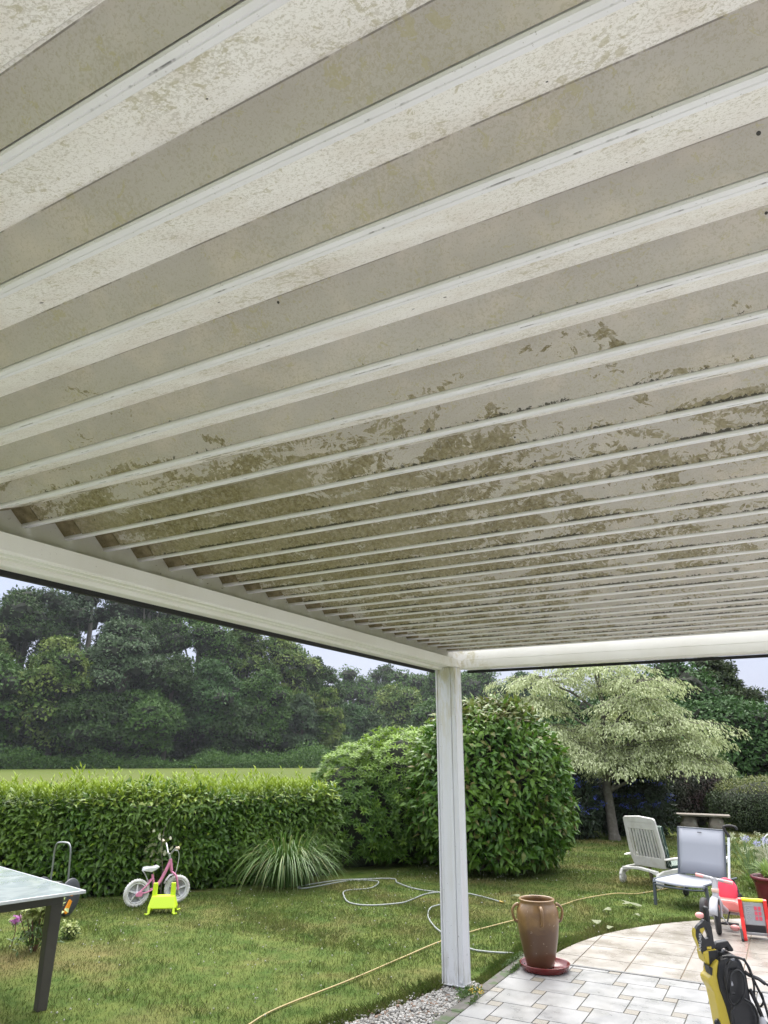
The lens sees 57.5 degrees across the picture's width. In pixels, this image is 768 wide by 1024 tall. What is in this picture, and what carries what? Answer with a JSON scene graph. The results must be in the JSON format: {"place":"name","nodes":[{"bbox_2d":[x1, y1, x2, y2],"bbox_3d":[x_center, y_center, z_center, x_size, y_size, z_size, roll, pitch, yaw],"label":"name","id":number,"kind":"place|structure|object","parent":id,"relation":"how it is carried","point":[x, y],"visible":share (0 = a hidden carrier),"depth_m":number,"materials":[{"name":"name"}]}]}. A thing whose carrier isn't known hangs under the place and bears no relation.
{"place":"outdoors","nodes":[
{"label":"outdoors","id":0,"kind":"place"},
{"bbox_2d":[0,767,338,805],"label":"field","id":1,"kind":"structure","parent":0,"point":[46,775],"depth_m":55.34,"materials":[{"name":"green plant"}]},
{"bbox_2d":[0,623,26,697],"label":"woodland tree","id":2,"kind":"object","parent":1,"relation":"on","point":[3,649],"visible":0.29,"depth_m":80.03,"materials":[{"name":"green plant"}]},
{"bbox_2d":[0,653,49,747],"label":"woodland tree","id":3,"kind":"object","parent":1,"relation":"on","point":[10,686],"visible":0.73,"depth_m":72.37,"materials":[{"name":"green plant"}]},
{"bbox_2d":[0,584,89,751],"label":"woodland tree","id":4,"kind":"object","parent":1,"relation":"on","point":[25,615],"visible":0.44,"depth_m":84.32,"materials":[{"name":"green plant"}]},
{"bbox_2d":[8,634,103,755],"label":"woodland tree","id":5,"kind":"object","parent":1,"relation":"on","point":[57,667],"visible":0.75,"depth_m":73.40,"materials":[{"name":"green plant"}]},
{"bbox_2d":[21,589,141,691],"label":"woodland tree","id":6,"kind":"object","parent":1,"relation":"on","point":[79,608],"visible":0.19,"depth_m":89.53,"materials":[{"name":"green plant"}]},
{"bbox_2d":[45,689,128,757],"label":"woodland tree","id":7,"kind":"object","parent":1,"relation":"on","point":[95,715],"visible":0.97,"depth_m":72.22,"materials":[{"name":"green plant"}]},
{"bbox_2d":[72,612,175,757],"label":"woodland tree","id":8,"kind":"object","parent":1,"relation":"on","point":[112,660],"visible":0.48,"depth_m":78.77,"materials":[{"name":"green plant"}]},
{"bbox_2d":[85,600,197,691],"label":"woodland tree","id":9,"kind":"object","parent":1,"relation":"on","point":[154,620],"visible":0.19,"depth_m":92.50,"materials":[{"name":"green plant"}]},
{"bbox_2d":[108,688,186,759],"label":"woodland tree","id":10,"kind":"object","parent":1,"relation":"on","point":[155,719],"visible":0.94,"depth_m":75.29,"materials":[{"name":"green plant"}]},
{"bbox_2d":[137,650,200,759],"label":"woodland tree","id":11,"kind":"object","parent":1,"relation":"on","point":[181,679],"visible":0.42,"depth_m":82.46,"materials":[{"name":"green plant"}]},
{"bbox_2d":[10,723,337,761],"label":"understorey","id":12,"kind":"object","parent":1,"relation":"on","point":[180,751],"visible":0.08,"depth_m":89.36,"materials":[{"name":"green plant"}]},
{"bbox_2d":[0,738,352,768],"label":"undergrowth","id":13,"kind":"object","parent":1,"relation":"on","point":[17,759],"visible":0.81,"depth_m":73.35,"materials":[{"name":"green plant"}]},
{"bbox_2d":[162,617,241,758],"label":"woodland tree","id":14,"kind":"object","parent":1,"relation":"on","point":[212,641],"visible":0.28,"depth_m":93.25,"materials":[{"name":"green plant"}]},
{"bbox_2d":[172,656,247,744],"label":"woodland tree","id":15,"kind":"object","parent":1,"relation":"on","point":[216,686],"visible":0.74,"depth_m":82.81,"materials":[{"name":"green plant"}]},
{"bbox_2d":[198,698,265,755],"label":"woodland tree","id":16,"kind":"object","parent":1,"relation":"on","point":[244,737],"visible":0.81,"depth_m":81.80,"materials":[{"name":"green plant"}]},
{"bbox_2d":[222,627,282,684],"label":"woodland tree","id":17,"kind":"object","parent":1,"relation":"on","point":[252,653],"visible":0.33,"depth_m":96.56,"materials":[{"name":"green plant"}]},
{"bbox_2d":[234,666,295,754],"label":"woodland tree","id":18,"kind":"object","parent":1,"relation":"on","point":[266,698],"visible":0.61,"depth_m":87.71,"materials":[{"name":"green plant"}]},
{"bbox_2d":[247,636,325,703],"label":"woodland tree","id":19,"kind":"object","parent":1,"relation":"on","point":[287,657],"visible":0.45,"depth_m":98.71,"materials":[{"name":"green plant"}]},
{"bbox_2d":[279,691,324,756],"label":"woodland tree","id":20,"kind":"object","parent":1,"relation":"on","point":[306,718],"visible":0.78,"depth_m":90.46,"materials":[{"name":"green plant"}]},
{"bbox_2d":[299,655,350,731],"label":"woodland tree","id":21,"kind":"object","parent":1,"relation":"on","point":[328,676],"visible":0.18,"depth_m":101.53,"materials":[{"name":"green plant"}]},
{"bbox_2d":[314,686,345,750],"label":"woodland tree","id":22,"kind":"object","parent":1,"relation":"on","point":[334,729],"visible":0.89,"depth_m":91.66,"materials":[{"name":"green plant"}]},
{"bbox_2d":[334,740,359,757],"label":"clipped bush","id":23,"kind":"object","parent":1,"relation":"on","point":[339,743],"visible":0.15,"depth_m":94.39,"materials":[{"name":"green plant"}]},
{"bbox_2d":[330,664,379,709],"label":"distant tree","id":24,"kind":"object","parent":1,"relation":"on","point":[359,690],"visible":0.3,"depth_m":144.41,"materials":[{"name":"green plant"}]},
{"bbox_2d":[342,701,371,744],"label":"distant tree","id":25,"kind":"object","parent":1,"relation":"on","point":[358,714],"visible":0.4,"depth_m":113.01,"materials":[{"name":"green plant"}]},
{"bbox_2d":[338,735,397,760],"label":"undergrowth","id":26,"kind":"object","parent":1,"relation":"on","point":[346,737],"visible":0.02,"depth_m":107.92,"materials":[{"name":"green plant"}]},
{"bbox_2d":[356,709,396,746],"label":"distant tree","id":27,"kind":"object","parent":1,"relation":"on","point":[376,720],"visible":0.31,"depth_m":114.49,"materials":[{"name":"green plant"}]},
{"bbox_2d":[367,663,399,694],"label":"distant tree","id":28,"kind":"object","parent":1,"relation":"on","point":[382,672],"visible":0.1,"depth_m":159.63,"materials":[{"name":"green plant"}]},
{"bbox_2d":[368,681,423,734],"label":"distant tree","id":29,"kind":"object","parent":1,"relation":"on","point":[397,704],"visible":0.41,"depth_m":121.39,"materials":[{"name":"green plant"}]},
{"bbox_2d":[375,669,431,704],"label":"distant tree","id":30,"kind":"object","parent":1,"relation":"on","point":[407,679],"visible":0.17,"depth_m":143.68,"materials":[{"name":"green plant"}]},
{"bbox_2d":[400,696,435,741],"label":"distant tree","id":31,"kind":"object","parent":1,"relation":"on","point":[422,713],"visible":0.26,"depth_m":114.45,"materials":[{"name":"green plant"}]},
{"bbox_2d":[417,672,471,699],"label":"distant tree","id":32,"kind":"object","parent":1,"relation":"on","point":[427,692],"visible":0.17,"depth_m":142.50,"materials":[{"name":"green plant"}]},
{"bbox_2d":[461,669,512,700],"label":"distant tree","id":33,"kind":"object","parent":1,"relation":"on","point":[474,684],"visible":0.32,"depth_m":141.11,"materials":[{"name":"green plant"}]},
{"bbox_2d":[498,671,544,698],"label":"distant tree","id":34,"kind":"object","parent":1,"relation":"on","point":[526,692],"visible":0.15,"depth_m":141.38,"materials":[{"name":"green plant"}]},
{"bbox_2d":[532,688,626,746],"bbox_3d":[5.872,7.787,23.335,4.930,3.828,4.848,-10,-21,27],"label":"garden tree","id":35,"kind":"object","parent":1,"relation":"on","point":[583,706],"visible":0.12,"depth_m":22.59,"materials":[{"name":"green plant"}]},
{"bbox_2d":[0,820,767,1023],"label":"lawn","id":36,"kind":"structure","parent":0,"point":[362,872],"depth_m":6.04,"materials":[{"name":"green plant"}]},
{"bbox_2d":[10,914,20,945],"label":"pink flower","id":37,"kind":"object","parent":36,"relation":"on","point":[15,920],"visible":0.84,"depth_m":6.32,"materials":[{"name":"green plant"}]},
{"bbox_2d":[6,897,68,956],"bbox_3d":[-3.045,3.582,6.120,0.514,0.535,0.582,-10,-21,27],"label":"sedum plant","id":38,"kind":"object","parent":36,"relation":"on","point":[36,917],"visible":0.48,"depth_m":6.12,"materials":[{"name":"green plant"}]},
{"bbox_2d":[0,866,85,1011],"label":"garden table","id":39,"kind":"object","parent":36,"relation":"on","point":[20,890],"visible":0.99,"depth_m":4.80,"materials":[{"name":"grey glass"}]},
{"bbox_2d":[33,841,79,916],"bbox_3d":[-3.486,3.941,7.523,0.463,0.707,0.364,-4,-19,13],"label":"hose reel","id":40,"kind":"object","parent":36,"relation":"on","point":[71,901],"visible":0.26,"depth_m":7.51,"materials":[{"name":"silver metal"}]},
{"bbox_2d":[60,918,82,939],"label":"sedum plant","id":41,"kind":"object","parent":36,"relation":"on","point":[70,929],"visible":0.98,"depth_m":6.51,"materials":[{"name":"green plant"}]},
{"bbox_2d":[123,839,189,907],"bbox_3d":[-2.584,4.147,8.039,0.599,0.662,0.506,-2,-19,5],"label":"child bicycle","id":42,"kind":"object","parent":36,"relation":"on","point":[136,892],"visible":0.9,"depth_m":7.98,"materials":[{"name":"pink plastic"}]},
{"bbox_2d":[142,817,172,893],"bbox_3d":[-2.601,4.026,8.095,0.446,0.922,0.319,-10,-21,27],"label":"oak sapling","id":43,"kind":"object","parent":36,"relation":"on","point":[160,849],"visible":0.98,"depth_m":8.11,"materials":[{"name":"green plant"}]},
{"bbox_2d":[144,882,179,915],"bbox_3d":[-2.390,4.185,7.586,0.347,0.298,0.242,2,-19,-7],"label":"plastic stand","id":44,"kind":"object","parent":36,"relation":"on","point":[164,901],"visible":0.98,"depth_m":7.53,"materials":[{"name":"yellow plastic"}]},
{"bbox_2d":[0,762,345,898],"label":"laurel hedge","id":45,"kind":"object","parent":36,"relation":"on","point":[103,828],"visible":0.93,"depth_m":8.77,"materials":[{"name":"green plant"}]},
{"bbox_2d":[205,821,359,893],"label":"ornamental grass","id":46,"kind":"object","parent":36,"relation":"on","point":[290,867],"depth_m":8.93,"materials":[{"name":"green plant"}]},
{"bbox_2d":[311,717,436,867],"bbox_3d":[0.308,4.488,11.497,3.546,2.443,2.324,3,-19,-8],"label":"rhododendron","id":47,"kind":"object","parent":36,"relation":"on","point":[374,829],"visible":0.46,"depth_m":10.58,"materials":[{"name":"green plant"}]},
{"bbox_2d":[298,878,512,953],"bbox_3d":[0.569,4.423,7.861,1.629,0.034,3.959,12,-22,-31],"label":"garden hose","id":48,"kind":"object","parent":36,"relation":"on","point":[431,892],"visible":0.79,"depth_m":8.46,"materials":[{"name":"grey rubber"}]},
{"bbox_2d":[249,886,679,1023],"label":"yellow garden hose","id":49,"kind":"object","parent":36,"relation":"on","point":[284,1005],"visible":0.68,"depth_m":5.59,"materials":[{"name":"yellow rubber"}]},
{"bbox_2d":[431,954,524,1023],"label":"kerb","id":50,"kind":"structure","parent":36,"relation":"on","point":[452,1013],"depth_m":4.88,"materials":[{"name":"concrete"}]},
{"bbox_2d":[452,983,484,997],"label":"yellow flower","id":51,"kind":"object","parent":50,"relation":"on","point":[472,991],"visible":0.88,"depth_m":4.97,"materials":[{"name":"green plant"}]},
{"bbox_2d":[433,951,524,1018],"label":"kerb weeds","id":52,"kind":"object","parent":50,"relation":"on","point":[511,971],"visible":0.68,"depth_m":5.46,"materials":[{"name":"green plant"}]},
{"bbox_2d":[399,690,582,876],"bbox_3d":[1.565,4.073,10.762,2.755,2.592,2.836,-10,-21,27],"label":"round shrub","id":53,"kind":"object","parent":36,"relation":"on","point":[519,802],"visible":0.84,"depth_m":9.91,"materials":[{"name":"green plant"}]},
{"bbox_2d":[553,759,606,839],"bbox_3d":[3.651,5.980,14.668,2.130,1.646,1.838,-10,-21,27],"label":"hydrangea","id":54,"kind":"object","parent":36,"relation":"on","point":[590,804],"visible":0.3,"depth_m":14.02,"materials":[{"name":"green plant"}]},
{"bbox_2d":[567,738,601,827],"bbox_3d":[4.432,6.572,17.076,2.781,2.110,2.363,-10,-21,27],"label":"dark shrub","id":55,"kind":"object","parent":36,"relation":"on","point":[584,770],"visible":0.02,"depth_m":16.41,"materials":[{"name":"green plant"}]},
{"bbox_2d":[448,966,767,1023],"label":"white paving","id":56,"kind":"structure","parent":36,"relation":"on","point":[519,999],"depth_m":4.80,"materials":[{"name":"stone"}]},
{"bbox_2d":[520,957,569,975],"bbox_3d":[1.268,3.575,5.514,0.392,0.050,0.392,-10,-21,27],"label":"saucer","id":57,"kind":"object","parent":56,"relation":"on","point":[561,966],"visible":0.71,"depth_m":5.40,"materials":[{"name":"red ceramic"}]},
{"bbox_2d":[511,895,563,968],"bbox_3d":[1.241,3.368,5.620,0.334,0.476,0.334,-16,-25,40],"label":"stoneware jar","id":58,"kind":"object","parent":57,"relation":"on","point":[538,920],"visible":0.99,"depth_m":5.51,"materials":[{"name":"brown ceramic"}]},
{"bbox_2d":[570,964,767,993],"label":"paving joint","id":59,"kind":"object","parent":56,"relation":"on","point":[660,977],"depth_m":5.36,"materials":[{"name":"grey concrete"}]},
{"bbox_2d":[692,906,767,1023],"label":"pressure washer","id":60,"kind":"object","parent":56,"relation":"on","point":[723,973],"visible":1,"depth_m":3.72,"materials":[{"name":"yellow plastic"}]},
{"bbox_2d":[483,661,752,840],"bbox_3d":[4.704,4.828,14.434,5.315,3.617,2.598,-4,-19,12],"label":"dogwood tree","id":61,"kind":"object","parent":36,"relation":"on","point":[604,758],"visible":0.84,"depth_m":14.10,"materials":[{"name":"green plant"}]},
{"bbox_2d":[622,900,641,905],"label":"fallen leaf","id":62,"kind":"object","parent":36,"relation":"on","point":[627,902],"visible":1,"depth_m":7.83,"materials":[{"name":"plant"}]},
{"bbox_2d":[592,753,681,836],"bbox_3d":[5.276,6.043,15.011,1.958,1.742,1.685,-10,-21,27],"label":"hydrangea","id":63,"kind":"object","parent":36,"relation":"on","point":[646,798],"visible":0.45,"depth_m":14.44,"materials":[{"name":"green plant"}]},
{"bbox_2d":[580,658,734,752],"bbox_3d":[9.307,7.350,24.063,5.886,5.143,5.852,-10,-21,27],"label":"garden tree","id":64,"kind":"object","parent":36,"relation":"on","point":[680,671],"visible":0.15,"depth_m":23.27,"materials":[{"name":"green plant"}]},
{"bbox_2d":[556,919,767,990],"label":"cream paving","id":65,"kind":"structure","parent":36,"relation":"on","point":[668,949],"depth_m":6.01,"materials":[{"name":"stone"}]},
{"bbox_2d":[695,824,752,934],"bbox_3d":[3.348,3.621,6.940,0.503,0.897,0.928,-12,-22,31],"label":"tricycle","id":66,"kind":"object","parent":65,"relation":"on","point":[724,896],"visible":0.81,"depth_m":6.80,"materials":[{"name":"red plastic"}]},
{"bbox_2d":[738,897,767,941],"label":"toy trolley","id":67,"kind":"object","parent":65,"relation":"on","point":[755,922],"visible":1,"depth_m":6.44,"materials":[{"name":"red plastic"}]},
{"bbox_2d":[619,816,727,888],"bbox_3d":[3.942,4.590,9.574,1.487,0.849,0.706,11,-22,-29],"label":"white recliner","id":68,"kind":"object","parent":36,"relation":"on","point":[639,824],"visible":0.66,"depth_m":9.32,"materials":[{"name":"plastic"}]},
{"bbox_2d":[634,826,677,868],"bbox_3d":[3.865,4.512,9.519,0.858,0.517,0.525,11,-22,-29],"label":"cushion","id":69,"kind":"object","parent":68,"relation":"on","point":[672,864],"visible":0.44,"depth_m":9.18,"materials":[{"name":"fabric"}]},
{"bbox_2d":[651,738,730,825],"bbox_3d":[7.002,6.627,17.283,2.917,2.124,2.019,-10,-21,27],"label":"purple shrub","id":70,"kind":"object","parent":36,"relation":"on","point":[691,792],"visible":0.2,"depth_m":16.43,"materials":[{"name":"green plant"}]},
{"bbox_2d":[653,826,742,904],"bbox_3d":[3.605,4.127,8.149,0.849,0.789,0.672,16,-25,-39],"label":"grey lounger","id":71,"kind":"object","parent":36,"relation":"on","point":[701,851],"visible":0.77,"depth_m":8.27,"materials":[{"name":"mesh fabric"},{"name":"grey painted metal"}]},
{"bbox_2d":[629,694,767,782],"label":"walnut tree","id":72,"kind":"object","parent":36,"relation":"on","point":[750,758],"visible":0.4,"depth_m":20.32,"materials":[{"name":"green plant"}]},
{"bbox_2d":[673,813,729,829],"bbox_3d":[6.908,6.763,15.144,1.128,0.418,0.410,-9,-21,25],"label":"stone bench","id":73,"kind":"object","parent":36,"relation":"on","point":[715,821],"visible":0.66,"depth_m":15.08,"materials":[{"name":"stone"}]},
{"bbox_2d":[695,747,750,813],"bbox_3d":[8.597,7.143,18.483,2.212,1.930,1.834,-10,-21,27],"label":"leafy shrub","id":74,"kind":"object","parent":36,"relation":"on","point":[737,775],"visible":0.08,"depth_m":18.23,"materials":[{"name":"green plant"}]},
{"bbox_2d":[689,657,767,704],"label":"oak tree","id":75,"kind":"object","parent":36,"relation":"on","point":[724,671],"visible":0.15,"depth_m":25.60,"materials":[{"name":"green plant"}]},
{"bbox_2d":[704,774,767,832],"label":"rounded bush","id":76,"kind":"object","parent":36,"relation":"on","point":[743,804],"visible":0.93,"depth_m":15.35,"materials":[{"name":"green plant"}]},
{"bbox_2d":[725,831,767,888],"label":"agapanthus","id":77,"kind":"object","parent":36,"relation":"on","point":[747,876],"visible":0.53,"depth_m":9.09,"materials":[{"name":"green plant"}]},
{"bbox_2d":[741,835,767,882],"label":"agapanthus","id":78,"kind":"object","parent":36,"relation":"on","point":[743,838],"visible":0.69,"depth_m":8.83,"materials":[{"name":"white plant"}]},
{"bbox_2d":[750,873,767,906],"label":"planter","id":79,"kind":"object","parent":36,"relation":"on","point":[760,880],"visible":0.85,"depth_m":7.70,"materials":[{"name":"ceramic"}]},
{"bbox_2d":[748,858,767,877],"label":"plant","id":80,"kind":"object","parent":79,"relation":"in","point":[762,868],"visible":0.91,"depth_m":7.90,"materials":[{"name":"green plant"}]},
{"bbox_2d":[753,844,767,872],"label":"lavender bush","id":81,"kind":"object","parent":36,"relation":"on","point":[760,855],"visible":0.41,"depth_m":8.43,"materials":[{"name":"green plant"}]},
{"label":"gravel bed","id":82,"kind":"structure","parent":36,"relation":"on","visible":0},
{"bbox_2d":[329,981,482,1023],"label":"gravel","id":83,"kind":"structure","parent":82,"relation":"on","point":[441,1001],"depth_m":4.67,"materials":[{"name":"grey gravel"}]},
{"bbox_2d":[0,0,767,987],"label":"pergola","id":84,"kind":"object","parent":83,"relation":"on","point":[424,334],"visible":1,"depth_m":1.43,"materials":[{"name":"white metal"}]},
{"bbox_2d":[0,576,767,708],"label":"sky","id":85,"kind":"structure","parent":0,"point":[754,671],"materials":[{"name":"white"}]}
]}

